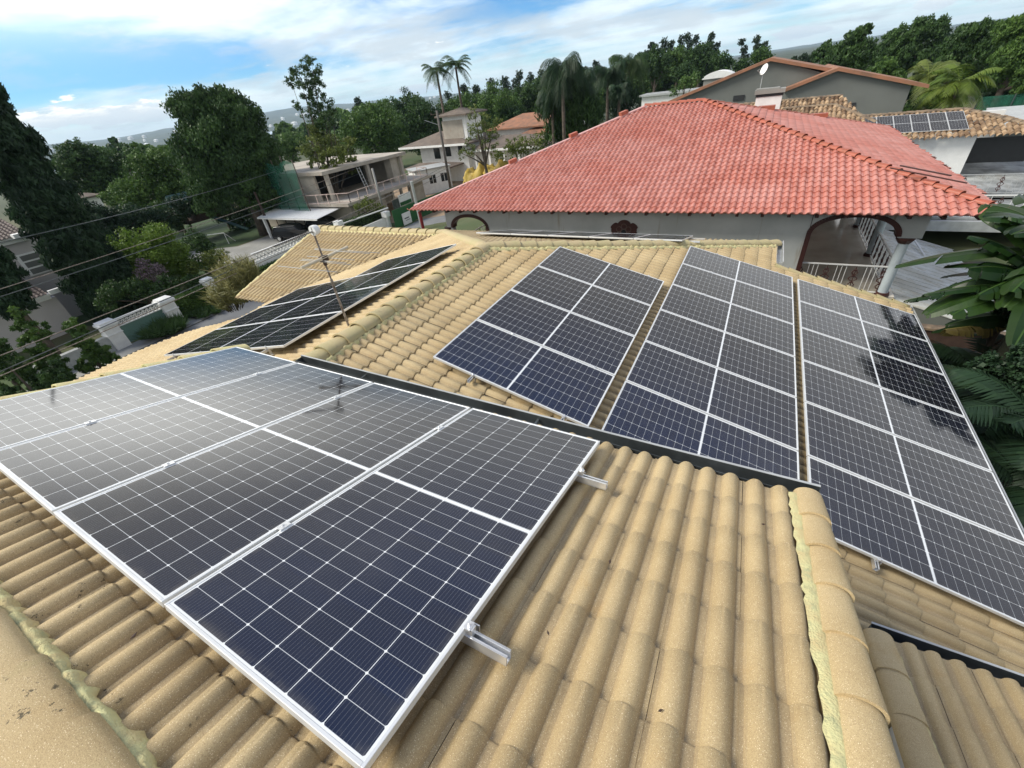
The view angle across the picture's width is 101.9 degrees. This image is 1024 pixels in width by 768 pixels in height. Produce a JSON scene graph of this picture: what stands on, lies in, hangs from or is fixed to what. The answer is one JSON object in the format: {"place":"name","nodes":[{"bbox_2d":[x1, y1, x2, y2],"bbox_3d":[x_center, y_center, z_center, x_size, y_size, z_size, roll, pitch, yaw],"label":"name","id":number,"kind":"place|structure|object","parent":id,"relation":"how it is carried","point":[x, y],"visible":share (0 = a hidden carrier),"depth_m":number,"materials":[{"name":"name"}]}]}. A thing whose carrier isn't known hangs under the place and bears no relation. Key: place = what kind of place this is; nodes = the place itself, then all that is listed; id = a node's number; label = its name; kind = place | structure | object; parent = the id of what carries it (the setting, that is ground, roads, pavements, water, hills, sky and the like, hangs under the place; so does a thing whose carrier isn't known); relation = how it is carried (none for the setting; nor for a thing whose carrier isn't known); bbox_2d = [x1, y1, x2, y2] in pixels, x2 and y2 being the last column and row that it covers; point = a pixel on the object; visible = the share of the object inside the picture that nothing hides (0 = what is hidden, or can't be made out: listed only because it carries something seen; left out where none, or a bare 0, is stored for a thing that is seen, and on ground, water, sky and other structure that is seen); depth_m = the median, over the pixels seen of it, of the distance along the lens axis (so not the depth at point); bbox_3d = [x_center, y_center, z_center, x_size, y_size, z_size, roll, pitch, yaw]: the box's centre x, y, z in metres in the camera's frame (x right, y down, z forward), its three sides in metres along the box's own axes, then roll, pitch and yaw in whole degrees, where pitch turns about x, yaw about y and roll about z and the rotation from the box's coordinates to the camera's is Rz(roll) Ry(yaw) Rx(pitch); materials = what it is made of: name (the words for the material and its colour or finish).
{"place":"outdoors","nodes":[
{"label":"outdoors","id":0,"kind":"place"},
{"bbox_2d":[75,264,235,325],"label":"garden lawn","id":1,"kind":"structure","parent":0,"point":[82,319],"depth_m":36.61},
{"bbox_2d":[0,82,152,324],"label":"columnar cypress","id":2,"kind":"object","parent":1,"relation":"on","point":[40,195],"visible":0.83,"depth_m":28.42,"materials":[{"name":"green plant"}]},
{"bbox_2d":[93,273,201,312],"bbox_3d":[-27.067,-6.707,31.425,6.988,3.753,2.062,-33,43,-31],"label":"dark bush","id":3,"kind":"object","parent":1,"relation":"on","point":[129,290],"visible":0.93,"depth_m":30.45,"materials":[{"name":"green plant"}]},
{"bbox_2d":[106,221,201,289],"bbox_3d":[-30.437,-10.264,35.019,5.346,6.082,6.569,12,40,25],"label":"light green shrub","id":4,"kind":"object","parent":1,"relation":"on","point":[169,259],"visible":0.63,"depth_m":34.39,"materials":[{"name":"green plant"}]},
{"bbox_2d":[180,225,223,273],"bbox_3d":[-29.764,-12.294,39.233,3.239,4.982,3.707,12,40,25],"label":"dark round shrub","id":5,"kind":"object","parent":1,"relation":"on","point":[195,242],"visible":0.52,"depth_m":38.82,"materials":[{"name":"green plant"}]},
{"bbox_2d":[133,312,189,339],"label":"verge grass","id":6,"kind":"structure","parent":0,"point":[172,325],"depth_m":28.82,"materials":[{"name":"green plant"}]},
{"bbox_2d":[133,211,272,256],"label":"lawn","id":7,"kind":"structure","parent":0,"point":[240,236],"depth_m":54.74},
{"bbox_2d":[95,145,187,231],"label":"yellowish tree","id":8,"kind":"object","parent":7,"relation":"on","point":[144,188],"visible":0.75,"depth_m":54.20,"materials":[{"name":"green plant"}]},
{"bbox_2d":[84,192,201,243],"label":"dark garden tree","id":9,"kind":"object","parent":7,"relation":"on","point":[138,218],"visible":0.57,"depth_m":45.72,"materials":[{"name":"green plant"}]},
{"bbox_2d":[159,82,285,235],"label":"broad shade tree","id":10,"kind":"object","parent":7,"relation":"on","point":[215,141],"visible":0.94,"depth_m":44.90,"materials":[{"name":"green plant"}]},
{"bbox_2d":[189,235,299,262],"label":"driveway","id":11,"kind":"structure","parent":0,"point":[246,249],"depth_m":47.10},
{"bbox_2d":[257,207,341,237],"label":"carport","id":12,"kind":"object","parent":11,"relation":"on","point":[314,213],"visible":0.5,"depth_m":47.60,"materials":[{"name":"white paint"}]},
{"bbox_2d":[83,215,445,376],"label":"road","id":13,"kind":"structure","parent":0,"point":[225,315],"depth_m":31.38,"materials":[{"name":"asphalt"}]},
{"bbox_2d":[0,18,1013,393],"bbox_3d":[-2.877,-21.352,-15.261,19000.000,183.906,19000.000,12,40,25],"label":"ground","id":14,"kind":"structure","parent":0,"point":[956,240],"depth_m":99.86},
{"bbox_2d":[0,337,47,396],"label":"juniper","id":15,"kind":"object","parent":14,"relation":"on","point":[20,374],"visible":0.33,"depth_m":20.87,"materials":[{"name":"green plant"}]},
{"bbox_2d":[0,245,61,353],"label":"columnar cypress","id":16,"kind":"object","parent":14,"relation":"on","point":[11,273],"visible":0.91,"depth_m":25.93,"materials":[{"name":"green plant"}]},
{"bbox_2d":[0,218,82,352],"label":"house","id":17,"kind":"structure","parent":14,"relation":"on","point":[56,309],"depth_m":31.20,"materials":[{"name":"white paint"}]},
{"bbox_2d":[6,305,95,379],"bbox_3d":[-26.201,-1.916,23.424,2.536,5.481,2.625,12,40,25],"label":"juniper","id":18,"kind":"object","parent":14,"relation":"on","point":[20,323],"visible":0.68,"depth_m":22.80,"materials":[{"name":"green plant"}]},
{"bbox_2d":[37,356,75,388],"bbox_3d":[-22.859,0.418,21.427,2.306,3.588,1.868,12,40,25],"label":"juniper","id":19,"kind":"object","parent":14,"relation":"on","point":[52,373],"visible":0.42,"depth_m":20.61,"materials":[{"name":"green plant"}]},
{"bbox_2d":[61,316,121,372],"bbox_3d":[-24.630,-1.957,24.329,1.964,4.207,2.448,-27,40,-25],"label":"juniper","id":20,"kind":"object","parent":14,"relation":"on","point":[95,353],"visible":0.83,"depth_m":23.81,"materials":[{"name":"green plant"}]},
{"bbox_2d":[50,136,150,223],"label":"spreading tree","id":21,"kind":"object","parent":14,"relation":"on","point":[97,170],"visible":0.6,"depth_m":61.97,"materials":[{"name":"green plant"}]},
{"bbox_2d":[26,295,183,383],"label":"street gate wall","id":22,"kind":"structure","parent":14,"relation":"on","point":[120,337],"depth_m":28.40,"materials":[{"name":"white paint"}]},
{"bbox_2d":[173,284,210,317],"bbox_3d":[-24.515,-6.260,31.944,1.257,2.004,2.772,12,40,25],"label":"clipped hedge","id":23,"kind":"object","parent":14,"relation":"on","point":[191,302],"visible":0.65,"depth_m":31.50,"materials":[{"name":"green plant"}]},
{"bbox_2d":[196,270,247,312],"bbox_3d":[-17.852,-5.817,25.900,3.074,2.583,2.851,-22,38,-20],"label":"straw bamboo","id":24,"kind":"object","parent":14,"relation":"on","point":[226,295],"visible":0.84,"depth_m":25.55,"materials":[{"name":"green plant"}]},
{"bbox_2d":[200,253,261,302],"bbox_3d":[-17.649,-7.116,26.928,3.525,3.449,3.775,12,40,25],"label":"bush","id":25,"kind":"object","parent":14,"relation":"on","point":[247,273],"visible":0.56,"depth_m":26.17,"materials":[{"name":"green plant"}]},
{"bbox_2d":[272,131,307,162],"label":"orchard tree","id":26,"kind":"object","parent":14,"relation":"on","point":[290,144],"visible":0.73,"depth_m":105.80,"materials":[{"name":"green plant"}]},
{"bbox_2d":[250,207,391,265],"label":"street wall","id":27,"kind":"structure","parent":14,"relation":"on","point":[384,221],"depth_m":37.87,"materials":[{"name":"white paint"}]},
{"bbox_2d":[332,101,409,159],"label":"broad mango tree","id":28,"kind":"object","parent":14,"relation":"on","point":[365,127],"visible":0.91,"depth_m":84.73,"materials":[{"name":"green plant"}]},
{"bbox_2d":[391,92,452,155],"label":"broad mango tree","id":29,"kind":"object","parent":14,"relation":"on","point":[421,111],"visible":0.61,"depth_m":91.71,"materials":[{"name":"green plant"}]},
{"bbox_2d":[387,181,464,222],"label":"building plot","id":30,"kind":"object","parent":14,"relation":"on","point":[430,215],"depth_m":57.31,"materials":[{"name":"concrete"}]},
{"bbox_2d":[283,54,359,194],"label":"slender open tree","id":31,"kind":"object","parent":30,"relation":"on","point":[315,132],"visible":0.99,"depth_m":46.60,"materials":[{"name":"green plant"}]},
{"bbox_2d":[260,151,430,226],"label":"unfinished building","id":32,"kind":"structure","parent":30,"relation":"on","point":[390,178],"depth_m":51.90,"materials":[{"name":"concrete"}]},
{"bbox_2d":[262,156,310,227],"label":"debris netting","id":33,"kind":"object","parent":32,"relation":"attached to","point":[284,179],"visible":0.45,"depth_m":47.65,"materials":[{"name":"green fabric"}]},
{"bbox_2d":[392,186,455,227],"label":"site hoarding","id":34,"kind":"object","parent":30,"relation":"on","point":[403,215],"visible":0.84,"depth_m":47.96,"materials":[{"name":"green paint"}]},
{"bbox_2d":[406,162,452,194],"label":"white site cabin","id":35,"kind":"object","parent":30,"relation":"on","point":[438,184],"visible":0.7,"depth_m":61.21,"materials":[{"name":"paint"}]},
{"bbox_2d":[398,107,557,180],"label":"white villa","id":36,"kind":"object","parent":30,"relation":"on","point":[455,133],"visible":0.55,"depth_m":64.91,"materials":[{"name":"paint"}]},
{"bbox_2d":[458,103,504,175],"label":"olive tree","id":37,"kind":"object","parent":30,"relation":"on","point":[483,124],"visible":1,"depth_m":49.66,"materials":[{"name":"green plant"}]},
{"bbox_2d":[472,79,523,132],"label":"woodland tree","id":38,"kind":"object","parent":14,"relation":"on","point":[501,99],"visible":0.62,"depth_m":99.53,"materials":[{"name":"green plant"}]},
{"bbox_2d":[0,225,1023,767],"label":"tiled house","id":39,"kind":"structure","parent":14,"relation":"on","point":[828,653],"depth_m":1.93,"materials":[{"name":"beige tile"}]},
{"bbox_2d":[84,420,510,665],"bbox_3d":[-2.113,0.581,2.661,4.810,0.180,0.096,12,40,26],"label":"mounting rail","id":40,"kind":"object","parent":39,"relation":"attached to","point":[475,638],"visible":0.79,"depth_m":1.63,"materials":[{"name":"metal"}]},
{"bbox_2d":[0,347,296,448],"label":"solar panel","id":41,"kind":"object","parent":40,"relation":"attached to","point":[32,416],"visible":0.78,"depth_m":3.71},
{"bbox_2d":[0,363,372,515],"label":"solar panel","id":42,"kind":"object","parent":40,"relation":"on","point":[51,473],"visible":0.8,"depth_m":3.02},
{"bbox_2d":[53,382,470,607],"bbox_3d":[-1.401,0.458,2.908,1.134,0.037,2.280,12,24,26],"label":"solar panel","id":43,"kind":"object","parent":40,"relation":"on","point":[162,536],"visible":0.87,"depth_m":2.44,"materials":[{"name":"glass"}]},
{"bbox_2d":[164,408,599,767],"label":"solar panel","id":44,"kind":"object","parent":40,"relation":"attached to","point":[336,623],"visible":1,"depth_m":1.85,"materials":[{"name":"glass"}]},
{"bbox_2d":[273,225,375,325],"bbox_3d":[-2.629,-1.442,5.989,1.340,1.580,1.063,12,40,25],"label":"television antenna","id":45,"kind":"object","parent":39,"relation":"on","point":[314,230],"visible":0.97,"depth_m":5.82,"materials":[{"name":"grey metal"}]},
{"bbox_2d":[260,265,408,354],"bbox_3d":[-2.675,-1.786,7.928,0.154,0.148,4.836,12,40,25],"label":"mounting rail","id":46,"kind":"object","parent":39,"relation":"on","point":[266,350],"visible":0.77,"depth_m":6.34,"materials":[{"name":"metal"}]},
{"bbox_2d":[222,312,341,349],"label":"solar panel","id":47,"kind":"object","parent":46,"relation":"on","point":[279,333],"visible":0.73,"depth_m":6.90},
{"bbox_2d":[270,284,387,321],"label":"solar panel","id":48,"kind":"object","parent":46,"relation":"on","point":[326,304],"visible":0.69,"depth_m":7.75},
{"bbox_2d":[317,262,425,296],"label":"solar panel","id":49,"kind":"object","parent":46,"relation":"on","point":[388,277],"visible":0.88,"depth_m":8.55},
{"bbox_2d":[355,244,455,276],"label":"solar panel","id":50,"kind":"object","parent":46,"relation":"on","point":[427,256],"visible":0.88,"depth_m":9.37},
{"bbox_2d":[467,254,589,383],"bbox_3d":[0.545,-1.357,7.135,0.097,0.179,4.816,12,40,25],"label":"mounting rail","id":51,"kind":"object","parent":39,"relation":"on","point":[470,379],"visible":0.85,"depth_m":5.51,"materials":[{"name":"metal"}]},
{"bbox_2d":[433,319,614,426],"bbox_3d":[0.184,-0.231,5.768,2.280,0.035,1.134,24,44,15],"label":"solar panel","id":52,"kind":"object","parent":51,"relation":"on","point":[571,389],"visible":0.91,"depth_m":5.70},
{"bbox_2d":[477,290,634,375],"bbox_3d":[0.710,-0.874,6.569,2.280,0.035,1.134,24,44,15],"label":"solar panel","id":53,"kind":"object","parent":51,"relation":"on","point":[601,347],"visible":0.96,"depth_m":6.51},
{"bbox_2d":[511,266,650,336],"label":"solar panel","id":54,"kind":"object","parent":51,"relation":"attached to","point":[621,313],"visible":0.98,"depth_m":7.32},
{"bbox_2d":[538,246,663,305],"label":"solar panel","id":55,"kind":"object","parent":51,"relation":"on","point":[630,284],"visible":0.97,"depth_m":8.12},
{"bbox_2d":[667,253,717,399],"bbox_3d":[3.213,-1.042,7.289,0.097,0.179,7.124,12,40,25],"label":"mounting rail","id":56,"kind":"object","parent":39,"relation":"on","point":[668,397],"visible":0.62,"depth_m":6.45,"materials":[{"name":"metal"}]},
{"bbox_2d":[602,381,799,479],"bbox_3d":[2.326,0.728,5.122,2.280,0.035,1.134,24,44,15],"label":"solar panel","id":57,"kind":"object","parent":56,"relation":"on","point":[638,412],"visible":0.53,"depth_m":5.21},
{"bbox_2d":[625,341,798,450],"bbox_3d":[2.852,0.085,5.922,2.280,0.035,1.134,24,44,15],"label":"solar panel","id":58,"kind":"object","parent":56,"relation":"attached to","point":[748,405],"visible":0.94,"depth_m":5.86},
{"bbox_2d":[645,309,796,397],"bbox_3d":[3.378,-0.558,6.723,2.280,0.035,1.134,24,44,15],"label":"solar panel","id":59,"kind":"object","parent":56,"relation":"attached to","point":[746,359],"visible":0.98,"depth_m":6.67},
{"bbox_2d":[660,284,794,356],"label":"solar panel","id":60,"kind":"object","parent":56,"relation":"attached to","point":[748,325],"visible":0.99,"depth_m":7.47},
{"bbox_2d":[672,263,793,324],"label":"solar panel","id":61,"kind":"object","parent":56,"relation":"attached to","point":[748,296],"visible":0.99,"depth_m":8.28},
{"bbox_2d":[682,246,792,297],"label":"solar panel","id":62,"kind":"object","parent":56,"relation":"attached to","point":[750,274],"visible":0.94,"depth_m":9.08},
{"bbox_2d":[826,287,881,570],"bbox_3d":[5.314,-0.101,6.654,0.097,0.179,7.124,12,40,25],"label":"mounting rail","id":63,"kind":"object","parent":39,"relation":"on","point":[875,563],"visible":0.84,"depth_m":4.23,"materials":[{"name":"metal"}]},
{"bbox_2d":[797,279,927,341],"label":"solar panel","id":64,"kind":"object","parent":63,"relation":"on","point":[884,316],"visible":1,"depth_m":8.45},
{"bbox_2d":[798,301,944,374],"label":"solar panel","id":65,"kind":"object","parent":63,"relation":"attached to","point":[883,341],"visible":0.99,"depth_m":7.64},
{"bbox_2d":[800,327,964,416],"bbox_3d":[6.005,-0.261,6.889,2.280,0.038,1.134,24,44,15],"label":"solar panel","id":66,"kind":"object","parent":63,"relation":"on","point":[926,386],"visible":1,"depth_m":6.84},
{"bbox_2d":[801,360,991,471],"bbox_3d":[5.479,0.383,6.088,2.280,0.038,1.134,24,44,15],"label":"solar panel","id":67,"kind":"object","parent":63,"relation":"attached to","point":[945,432],"visible":1,"depth_m":6.03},
{"bbox_2d":[804,402,1023,543],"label":"solar panel","id":68,"kind":"object","parent":63,"relation":"attached to","point":[971,493],"visible":1,"depth_m":5.22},
{"bbox_2d":[806,456,1023,626],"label":"solar panel","id":69,"kind":"object","parent":63,"relation":"attached to","point":[977,565],"visible":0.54,"depth_m":4.45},
{"bbox_2d":[491,129,550,161],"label":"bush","id":70,"kind":"object","parent":14,"relation":"on","point":[522,147],"visible":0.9,"depth_m":52.05,"materials":[{"name":"green plant"}]},
{"bbox_2d":[488,112,584,136],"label":"orange roof house","id":71,"kind":"structure","parent":14,"relation":"on","point":[527,123],"depth_m":72.80,"materials":[{"name":"tile"}]},
{"bbox_2d":[536,83,568,144],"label":"queen palm","id":72,"kind":"object","parent":14,"relation":"on","point":[541,99],"visible":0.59,"depth_m":47.30,"materials":[{"name":"green plant"}]},
{"bbox_2d":[537,51,584,139],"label":"queen palm","id":73,"kind":"object","parent":14,"relation":"on","point":[569,65],"visible":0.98,"depth_m":43.98,"materials":[{"name":"green plant"}]},
{"bbox_2d":[534,71,604,146],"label":"hanging foliage tree","id":74,"kind":"object","parent":14,"relation":"on","point":[579,111],"visible":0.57,"depth_m":48.47,"materials":[{"name":"green plant"}]},
{"bbox_2d":[592,59,625,121],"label":"queen palm","id":75,"kind":"object","parent":14,"relation":"on","point":[605,76],"visible":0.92,"depth_m":51.54,"materials":[{"name":"green plant"}]},
{"bbox_2d":[608,52,650,91],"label":"queen palm","id":76,"kind":"object","parent":14,"relation":"on","point":[639,63],"visible":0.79,"depth_m":53.60,"materials":[{"name":"green plant"}]},
{"bbox_2d":[643,43,674,91],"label":"woodland tree","id":77,"kind":"object","parent":14,"relation":"on","point":[659,65],"visible":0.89,"depth_m":97.78,"materials":[{"name":"green plant"}]},
{"bbox_2d":[682,41,720,87],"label":"woodland tree","id":78,"kind":"object","parent":14,"relation":"on","point":[701,57],"visible":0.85,"depth_m":97.21,"materials":[{"name":"green plant"}]},
{"bbox_2d":[407,98,1008,298],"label":"red roof house","id":79,"kind":"structure","parent":14,"relation":"on","point":[814,192],"depth_m":15.02,"materials":[{"name":"tile"}]},
{"bbox_2d":[664,56,929,116],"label":"grey gable house","id":80,"kind":"structure","parent":14,"relation":"on","point":[864,92],"depth_m":32.59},
{"bbox_2d":[819,22,878,71],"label":"hillside tree","id":81,"kind":"object","parent":14,"relation":"on","point":[856,48],"visible":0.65,"depth_m":50.62,"materials":[{"name":"green plant"}]},
{"bbox_2d":[738,94,1023,173],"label":"old tile house","id":82,"kind":"structure","parent":14,"relation":"on","point":[977,141],"depth_m":22.23,"materials":[{"name":"tile"}]},
{"bbox_2d":[754,86,785,108],"bbox_3d":[15.112,-16.020,25.337,2.001,3.327,1.200,12,40,25],"label":"white chimney","id":83,"kind":"object","parent":82,"relation":"on","point":[769,96],"visible":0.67,"depth_m":24.23,"materials":[{"name":"paint"}]},
{"bbox_2d":[869,12,952,74],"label":"hillside tree","id":84,"kind":"object","parent":14,"relation":"on","point":[912,44],"visible":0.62,"depth_m":58.22,"materials":[{"name":"green plant"}]},
{"bbox_2d":[903,59,960,105],"bbox_3d":[38.971,-28.035,39.562,4.258,4.640,4.053,12,40,25],"label":"olive palm","id":85,"kind":"object","parent":14,"relation":"on","point":[917,77],"visible":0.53,"depth_m":38.75,"materials":[{"name":"green plant"}]},
{"bbox_2d":[865,219,1005,331],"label":"canopy roof","id":86,"kind":"structure","parent":14,"relation":"on","point":[914,281],"depth_m":15.48,"materials":[{"name":"white paint"}]},
{"bbox_2d":[911,75,978,111],"bbox_3d":[36.609,-23.646,35.693,3.983,4.534,3.927,12,40,25],"label":"yellow green palm","id":87,"kind":"object","parent":14,"relation":"on","point":[942,103],"visible":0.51,"depth_m":34.57,"materials":[{"name":"green plant"}]},
{"bbox_2d":[868,161,1023,219],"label":"concrete terrace","id":88,"kind":"structure","parent":14,"relation":"on","point":[1002,180],"depth_m":21.43,"materials":[{"name":"white paint"}]},
{"bbox_2d":[915,63,1002,111],"bbox_3d":[36.346,-23.594,34.290,4.567,4.790,4.684,12,40,25],"label":"yellow green palm","id":89,"kind":"object","parent":14,"relation":"on","point":[968,83],"visible":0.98,"depth_m":33.04,"materials":[{"name":"green plant"}]},
{"bbox_2d":[924,15,1000,111],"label":"hillside tree","id":90,"kind":"object","parent":14,"relation":"on","point":[976,38],"visible":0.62,"depth_m":43.17,"materials":[{"name":"green plant"}]},
{"bbox_2d":[974,93,1023,110],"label":"green court fence","id":91,"kind":"object","parent":14,"relation":"on","point":[1016,99],"visible":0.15,"depth_m":40.98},
{"bbox_2d":[979,13,1023,95],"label":"hillside tree","id":92,"kind":"object","parent":14,"relation":"on","point":[1008,56],"visible":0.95,"depth_m":39.66,"materials":[{"name":"green plant"}]},
{"bbox_2d":[0,0,1023,143],"label":"sky","id":93,"kind":"structure","parent":0,"point":[89,70],"materials":[{"name":"blue"}]},
{"bbox_2d":[921,323,1005,358],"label":"garden wall","id":94,"kind":"structure","parent":0,"point":[955,341],"depth_m":11.62,"materials":[{"name":"concrete"}]},
{"label":"dark yard","id":95,"kind":"structure","parent":0,"visible":0},
{"bbox_2d":[895,194,1023,350],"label":"banana plant","id":96,"kind":"object","parent":95,"relation":"on","point":[1011,217],"visible":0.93,"depth_m":7.94,"materials":[{"name":"green plant"}]},
{"bbox_2d":[904,223,1023,359],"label":"banana plant","id":97,"kind":"object","parent":95,"relation":"on","point":[978,293],"visible":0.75,"depth_m":8.17,"materials":[{"name":"green plant"}]},
{"bbox_2d":[930,331,1012,424],"bbox_3d":[10.770,0.055,9.730,2.253,2.116,2.284,-19,37,-15],"label":"garden palm","id":98,"kind":"object","parent":95,"relation":"on","point":[956,356],"visible":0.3,"depth_m":9.59,"materials":[{"name":"green plant"}]},
{"bbox_2d":[931,301,1016,368],"bbox_3d":[11.740,-0.616,9.530,3.412,2.820,3.419,12,40,25],"label":"banana plant","id":99,"kind":"object","parent":95,"relation":"on","point":[987,320],"visible":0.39,"depth_m":9.28,"materials":[{"name":"green plant"}]},
{"bbox_2d":[942,364,1023,484],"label":"garden palm","id":100,"kind":"object","parent":95,"relation":"on","point":[983,429],"visible":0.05,"depth_m":7.21,"materials":[{"name":"green plant"}]},
{"bbox_2d":[948,367,1023,496],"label":"garden palm","id":101,"kind":"object","parent":95,"relation":"on","point":[1009,408],"visible":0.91,"depth_m":6.91,"materials":[{"name":"green plant"}]},
{"bbox_2d":[963,341,1023,434],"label":"shade bush","id":102,"kind":"object","parent":95,"relation":"on","point":[989,363],"visible":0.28,"depth_m":7.42,"materials":[{"name":"green plant"}]},
{"bbox_2d":[974,426,1023,527],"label":"garden palm","id":103,"kind":"object","parent":95,"relation":"on","point":[1002,471],"visible":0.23,"depth_m":6.81,"materials":[{"name":"green plant"}]},
{"bbox_3d":[-4.866,-1.480,8.781,0.154,0.148,3.682,12,40,25],"label":"mounting rail","id":104,"kind":"object","parent":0,"visible":0},
{"bbox_2d":[164,322,267,355],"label":"solar panel","id":105,"kind":"object","parent":104,"relation":"on","point":[216,338],"visible":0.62,"depth_m":8.26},
{"bbox_2d":[218,298,312,328],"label":"solar panel","id":106,"kind":"object","parent":104,"relation":"attached to","point":[265,314],"visible":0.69,"depth_m":9.06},
{"bbox_2d":[263,277,352,306],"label":"solar panel","id":107,"kind":"object","parent":104,"relation":"attached to","point":[314,291],"visible":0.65,"depth_m":9.87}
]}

